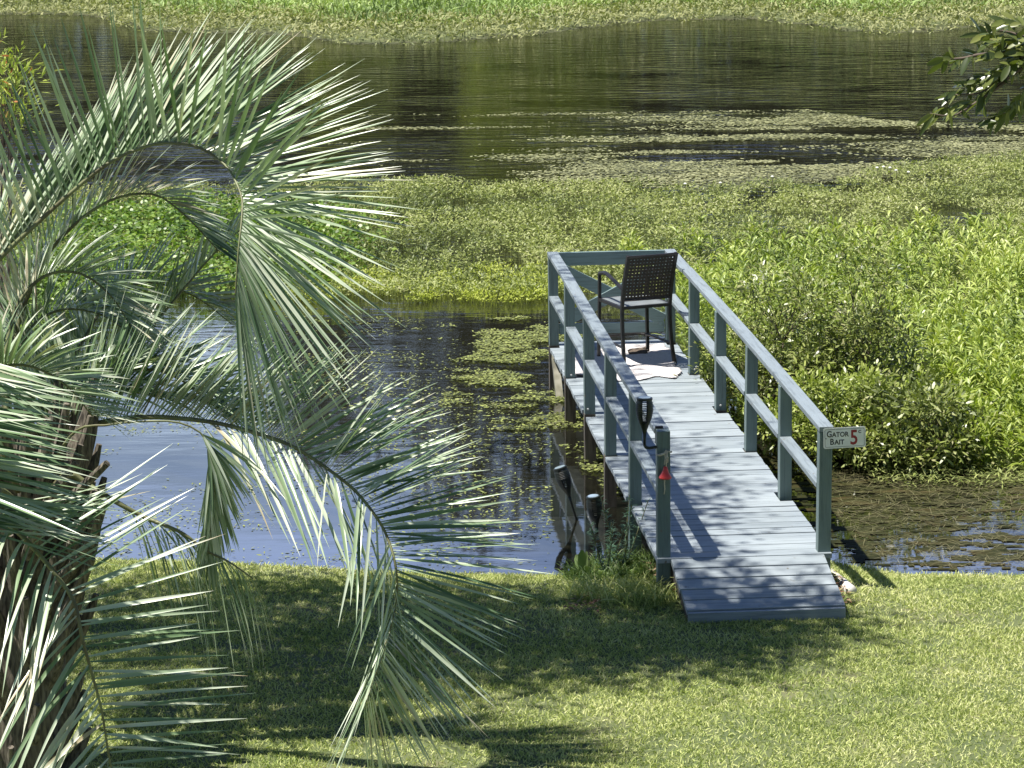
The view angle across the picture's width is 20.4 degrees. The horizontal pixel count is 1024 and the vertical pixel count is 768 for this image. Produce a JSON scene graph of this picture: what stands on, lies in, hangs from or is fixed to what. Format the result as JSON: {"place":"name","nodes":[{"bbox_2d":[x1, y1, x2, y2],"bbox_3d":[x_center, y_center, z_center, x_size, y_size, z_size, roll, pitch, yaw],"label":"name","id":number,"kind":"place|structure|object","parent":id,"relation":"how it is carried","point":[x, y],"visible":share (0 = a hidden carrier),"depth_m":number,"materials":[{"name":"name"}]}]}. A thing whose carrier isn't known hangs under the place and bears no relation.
{"place":"outdoors","nodes":[
{"label":"outdoors","id":0,"kind":"place"},
{"bbox_2d":[0,14,1023,576],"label":"water","id":1,"kind":"structure","parent":0,"point":[678,68],"depth_m":43.66,"materials":[{"name":"blue liquid"}]},
{"bbox_2d":[0,27,64,406],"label":"tall bush","id":2,"kind":"object","parent":1,"relation":"on","point":[5,86],"visible":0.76,"depth_m":26.44,"materials":[{"name":"green plant"}]},
{"bbox_2d":[2,236,135,348],"bbox_3d":[-5.827,-1.089,32.003,3.068,0.648,5.061,-1,12,0],"label":"shore weed","id":3,"kind":"object","parent":1,"relation":"on","point":[39,286],"visible":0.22,"depth_m":31.99,"materials":[{"name":"green plant"}]},
{"bbox_2d":[15,188,409,311],"bbox_3d":[-3.986,-1.878,35.983,5.572,0.519,8.169,-1,12,0],"label":"round leaf weed","id":4,"kind":"object","parent":1,"relation":"on","point":[178,225],"visible":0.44,"depth_m":35.97,"materials":[{"name":"green plant"}]},
{"bbox_2d":[70,314,554,569],"bbox_3d":[-1.951,0.315,26.554,4.652,0.014,10.758,-1,12,0],"label":"duckweed","id":5,"kind":"object","parent":1,"relation":"on","point":[478,489],"visible":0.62,"depth_m":25.08,"materials":[{"name":"green plant"}]},
{"bbox_2d":[265,259,586,305],"bbox_3d":[-1.028,-1.205,33.358,3.791,0.218,2.451,-1,12,0],"label":"yellow weed","id":6,"kind":"object","parent":1,"relation":"on","point":[511,296],"visible":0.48,"depth_m":32.90,"materials":[{"name":"green plant"}]},
{"bbox_2d":[0,148,1023,302],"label":"floating weed mat","id":7,"kind":"object","parent":1,"relation":"on","point":[796,195],"visible":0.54,"depth_m":38.15,"materials":[{"name":"green plant"}]},
{"bbox_2d":[439,315,621,493],"bbox_3d":[0.197,0.087,27.463,1.851,0.039,8.256,-1,12,-3],"label":"algae","id":8,"kind":"object","parent":1,"relation":"on","point":[504,346],"visible":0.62,"depth_m":28.32,"materials":[{"name":"green plant"}]},
{"bbox_2d":[553,465,577,519],"bbox_3d":[0.516,1.084,22.767,0.128,0.896,0.128,-17,7,3],"label":"solar torch","id":9,"kind":"object","parent":1,"relation":"in","point":[564,470],"visible":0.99,"depth_m":22.69,"materials":[{"name":"plastic"}]},
{"bbox_2d":[328,110,810,184],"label":"thin algae","id":10,"kind":"object","parent":1,"relation":"on","point":[645,164],"visible":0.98,"depth_m":44.37,"materials":[{"name":"green plant"}]},
{"bbox_2d":[586,494,601,529],"bbox_3d":[0.688,1.286,22.505,0.128,0.841,0.128,-6,14,1],"label":"solar torch","id":11,"kind":"object","parent":1,"relation":"in","point":[590,502],"visible":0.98,"depth_m":22.39,"materials":[{"name":"plastic"}]},
{"bbox_2d":[586,522,629,570],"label":"feathery plant","id":12,"kind":"object","parent":1,"relation":"on","point":[609,546],"visible":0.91,"depth_m":20.84,"materials":[{"name":"green plant"}]},
{"bbox_2d":[594,558,621,581],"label":"broadleaf plant","id":13,"kind":"object","parent":1,"relation":"on","point":[617,567],"visible":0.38,"depth_m":20.73,"materials":[{"name":"green plant"}]},
{"bbox_2d":[601,493,651,565],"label":"feathery plant","id":14,"kind":"object","parent":1,"relation":"on","point":[628,540],"visible":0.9,"depth_m":21.07,"materials":[{"name":"green plant"}]},
{"bbox_2d":[618,231,645,266],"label":"weed clump","id":15,"kind":"object","parent":1,"relation":"on","point":[623,244],"visible":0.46,"depth_m":34.37,"materials":[{"name":"green plant"}]},
{"bbox_2d":[634,240,667,265],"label":"weed clump","id":16,"kind":"object","parent":1,"relation":"on","point":[647,248],"visible":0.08,"depth_m":33.15,"materials":[{"name":"green plant"}]},
{"bbox_2d":[668,215,713,259],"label":"weed clump","id":17,"kind":"object","parent":1,"relation":"on","point":[696,243],"visible":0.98,"depth_m":34.92,"materials":[{"name":"green plant"}]},
{"bbox_2d":[712,238,748,263],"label":"weed clump","id":18,"kind":"object","parent":1,"relation":"on","point":[727,247],"visible":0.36,"depth_m":34.25,"materials":[{"name":"green plant"}]},
{"bbox_2d":[470,109,1023,191],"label":"floating pads","id":19,"kind":"object","parent":1,"relation":"on","point":[793,172],"visible":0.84,"depth_m":45.25,"materials":[{"name":"green plant"}]},
{"bbox_2d":[738,215,779,250],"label":"weed clump","id":20,"kind":"object","parent":1,"relation":"on","point":[756,231],"visible":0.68,"depth_m":35.20,"materials":[{"name":"green plant"}]},
{"bbox_2d":[699,312,825,404],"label":"shrub","id":21,"kind":"object","parent":1,"relation":"on","point":[747,323],"visible":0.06,"depth_m":26.89,"materials":[{"name":"green plant"}]},
{"bbox_2d":[673,246,886,417],"bbox_3d":[2.525,-0.298,26.228,1.956,1.852,1.791,-11,16,-40],"label":"shrub","id":22,"kind":"object","parent":1,"relation":"on","point":[775,335],"visible":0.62,"depth_m":26.00,"materials":[{"name":"green plant"}]},
{"bbox_2d":[776,236,798,260],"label":"weed clump","id":23,"kind":"object","parent":1,"relation":"on","point":[792,240],"visible":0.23,"depth_m":34.66,"materials":[{"name":"green plant"}]},
{"bbox_2d":[804,215,848,254],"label":"weed clump","id":24,"kind":"object","parent":1,"relation":"on","point":[834,225],"visible":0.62,"depth_m":35.30,"materials":[{"name":"green plant"}]},
{"bbox_2d":[730,355,933,467],"bbox_3d":[2.788,0.318,24.753,1.785,1.247,1.623,-1,12,0],"label":"shrub","id":25,"kind":"object","parent":1,"relation":"on","point":[826,400],"visible":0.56,"depth_m":24.50,"materials":[{"name":"green plant"}]},
{"bbox_2d":[653,212,1023,438],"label":"bright tall weed","id":26,"kind":"object","parent":1,"relation":"in","point":[1006,278],"visible":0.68,"depth_m":30.45,"materials":[{"name":"green plant"}]},
{"bbox_2d":[662,251,1023,474],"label":"yellow tall weed","id":27,"kind":"object","parent":1,"relation":"in","point":[681,283],"visible":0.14,"depth_m":26.02,"materials":[{"name":"green plant"}]},
{"bbox_2d":[787,222,947,397],"bbox_3d":[3.240,-0.394,25.984,1.506,2.124,1.381,-1,12,0],"label":"shrub","id":28,"kind":"object","parent":1,"relation":"on","point":[874,329],"visible":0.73,"depth_m":25.85,"materials":[{"name":"green plant"}]},
{"bbox_2d":[856,210,895,247],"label":"weed clump","id":29,"kind":"object","parent":1,"relation":"on","point":[869,228],"visible":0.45,"depth_m":35.47,"materials":[{"name":"green plant"}]},
{"bbox_2d":[758,454,1023,570],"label":"submerged weed","id":30,"kind":"object","parent":1,"relation":"on","point":[860,556],"visible":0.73,"depth_m":22.66,"materials":[{"name":"green plant"}]},
{"bbox_2d":[792,354,1019,480],"bbox_3d":[3.395,0.389,24.556,1.805,1.177,1.735,-6,13,-23],"label":"shrub","id":31,"kind":"object","parent":1,"relation":"on","point":[922,399],"visible":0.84,"depth_m":24.19,"materials":[{"name":"green plant"}]},
{"bbox_2d":[912,206,940,240],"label":"weed clump","id":32,"kind":"object","parent":1,"relation":"on","point":[934,222],"visible":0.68,"depth_m":36.04,"materials":[{"name":"green plant"}]},
{"bbox_2d":[831,464,1023,570],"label":"drifting stalks","id":33,"kind":"object","parent":1,"relation":"on","point":[895,520],"visible":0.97,"depth_m":22.73,"materials":[{"name":"plant"}]},
{"bbox_2d":[845,452,1023,488],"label":"edge weed","id":34,"kind":"object","parent":1,"relation":"in","point":[943,471],"visible":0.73,"depth_m":24.02,"materials":[{"name":"green plant"}]},
{"bbox_2d":[911,351,1023,461],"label":"front tall weed","id":35,"kind":"object","parent":1,"relation":"in","point":[975,398],"visible":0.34,"depth_m":25.12,"materials":[{"name":"green plant"}]},
{"bbox_2d":[965,208,1013,239],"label":"weed clump","id":36,"kind":"object","parent":1,"relation":"on","point":[974,224],"visible":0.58,"depth_m":36.20,"materials":[{"name":"green plant"}]},
{"bbox_2d":[0,0,1023,767],"bbox_3d":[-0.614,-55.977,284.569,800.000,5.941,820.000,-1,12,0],"label":"ground","id":37,"kind":"structure","parent":0,"point":[452,750],"depth_m":18.06,"materials":[{"name":"green plant"}]},
{"bbox_2d":[0,0,550,767],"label":"palm tree","id":38,"kind":"object","parent":37,"relation":"on","point":[56,502],"visible":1,"depth_m":15.64,"materials":[{"name":"green plant"}]},
{"bbox_2d":[0,0,1023,45],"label":"bank mat","id":39,"kind":"object","parent":37,"relation":"on","point":[174,12],"visible":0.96,"depth_m":69.91,"materials":[{"name":"green plant"}]},
{"bbox_2d":[96,555,1023,578],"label":"shore grass","id":40,"kind":"structure","parent":37,"relation":"on","point":[290,566],"depth_m":21.21,"materials":[{"name":"green plant"}]},
{"bbox_2d":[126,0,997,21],"bbox_3d":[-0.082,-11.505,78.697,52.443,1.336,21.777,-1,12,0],"label":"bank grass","id":41,"kind":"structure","parent":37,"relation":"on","point":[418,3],"depth_m":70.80,"materials":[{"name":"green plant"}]},
{"bbox_2d":[563,593,600,611],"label":"leaf litter","id":42,"kind":"object","parent":37,"relation":"on","point":[594,600],"visible":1,"depth_m":19.69,"materials":[{"name":"plant"}]},
{"bbox_2d":[574,550,591,574],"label":"broadleaf plant","id":43,"kind":"object","parent":37,"relation":"on","point":[581,558],"visible":0.67,"depth_m":20.92,"materials":[{"name":"green plant"}]},
{"bbox_2d":[554,544,655,582],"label":"bank grass","id":44,"kind":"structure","parent":37,"relation":"on","point":[642,567],"depth_m":20.85,"materials":[{"name":"green plant"}]},
{"bbox_2d":[644,561,675,589],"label":"leaf litter","id":45,"kind":"object","parent":37,"relation":"on","point":[653,569],"visible":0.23,"depth_m":20.68,"materials":[{"name":"brown plant"}]},
{"bbox_2d":[547,249,845,623],"bbox_3d":[1.344,0.723,23.608,1.280,2.356,8.834,-2,12,-5],"label":"wooden dock","id":46,"kind":"object","parent":37,"relation":"on","point":[727,532],"visible":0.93,"depth_m":21.91,"materials":[{"name":"paint"}]},
{"bbox_2d":[575,343,681,380],"bbox_3d":[1.058,-0.214,26.759,1.061,0.028,1.725,-2,12,-5],"label":"towel","id":47,"kind":"object","parent":46,"relation":"on","point":[656,360],"visible":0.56,"depth_m":26.68,"materials":[{"name":"fabric"}]},
{"bbox_2d":[597,252,677,363],"bbox_3d":[1.179,-0.741,26.739,0.550,1.080,0.740,-5,13,-22],"label":"patio chair","id":48,"kind":"object","parent":47,"relation":"on","point":[648,298],"visible":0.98,"depth_m":26.49,"materials":[{"name":"black metal"}]},
{"bbox_2d":[627,346,647,353],"bbox_3d":[1.198,-0.319,27.183,0.221,0.047,0.406,-2,12,-5],"label":"rag","id":49,"kind":"object","parent":47,"relation":"on","point":[642,350],"visible":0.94,"depth_m":27.15,"materials":[{"name":"brown fabric"}]},
{"bbox_2d":[636,396,656,449],"bbox_3d":[0.927,0.274,19.806,0.127,0.377,0.138,8,15,35],"label":"solar torch","id":50,"kind":"object","parent":46,"relation":"attached to","point":[644,422],"visible":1,"depth_m":19.75,"materials":[{"name":"plastic"}]},
{"bbox_2d":[656,450,671,493],"bbox_3d":[1.068,0.616,19.855,0.117,0.323,0.095,-2,12,-5],"label":"hanging float","id":51,"kind":"object","parent":46,"relation":"hanging from","point":[665,475],"visible":1,"depth_m":19.83,"materials":[{"name":"red plastic"}]},
{"bbox_2d":[823,426,865,448],"bbox_3d":[2.335,0.377,19.935,0.300,0.148,0.010,-3,12,-3],"label":"metal sign","id":52,"kind":"object","parent":46,"relation":"attached to","point":[845,437],"visible":1,"depth_m":19.94,"materials":[{"name":"white metal"}]},
{"bbox_2d":[684,614,857,628],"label":"grass","id":53,"kind":"structure","parent":37,"relation":"on","point":[783,621],"depth_m":19.23,"materials":[{"name":"green plant"}]},
{"bbox_2d":[831,568,856,593],"bbox_3d":[2.364,1.410,20.503,0.084,0.216,1.079,-1,12,-2],"label":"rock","id":54,"kind":"object","parent":37,"relation":"on","point":[849,585],"visible":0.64,"depth_m":20.03,"materials":[{"name":"stone"}]},
{"bbox_2d":[832,571,855,602],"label":"leaf litter","id":55,"kind":"object","parent":37,"relation":"on","point":[841,577],"visible":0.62,"depth_m":19.97,"materials":[{"name":"beige plant"}]},
{"bbox_2d":[917,12,1023,135],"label":"oak tree","id":56,"kind":"object","parent":37,"relation":"on","point":[1010,48],"visible":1,"depth_m":9.97,"materials":[{"name":"green plant"}]},
{"bbox_2d":[36,0,1022,26],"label":"grass","id":57,"kind":"structure","parent":0,"point":[412,7],"depth_m":72.21,"materials":[{"name":"green plant"}]},
{"bbox_2d":[549,565,681,610],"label":"grass","id":58,"kind":"structure","parent":0,"point":[646,592],"depth_m":19.86,"materials":[{"name":"green plant"}]},
{"bbox_2d":[843,584,889,608],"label":"side grass","id":59,"kind":"structure","parent":0,"point":[866,591],"depth_m":19.89,"materials":[{"name":"plant"}]}
]}

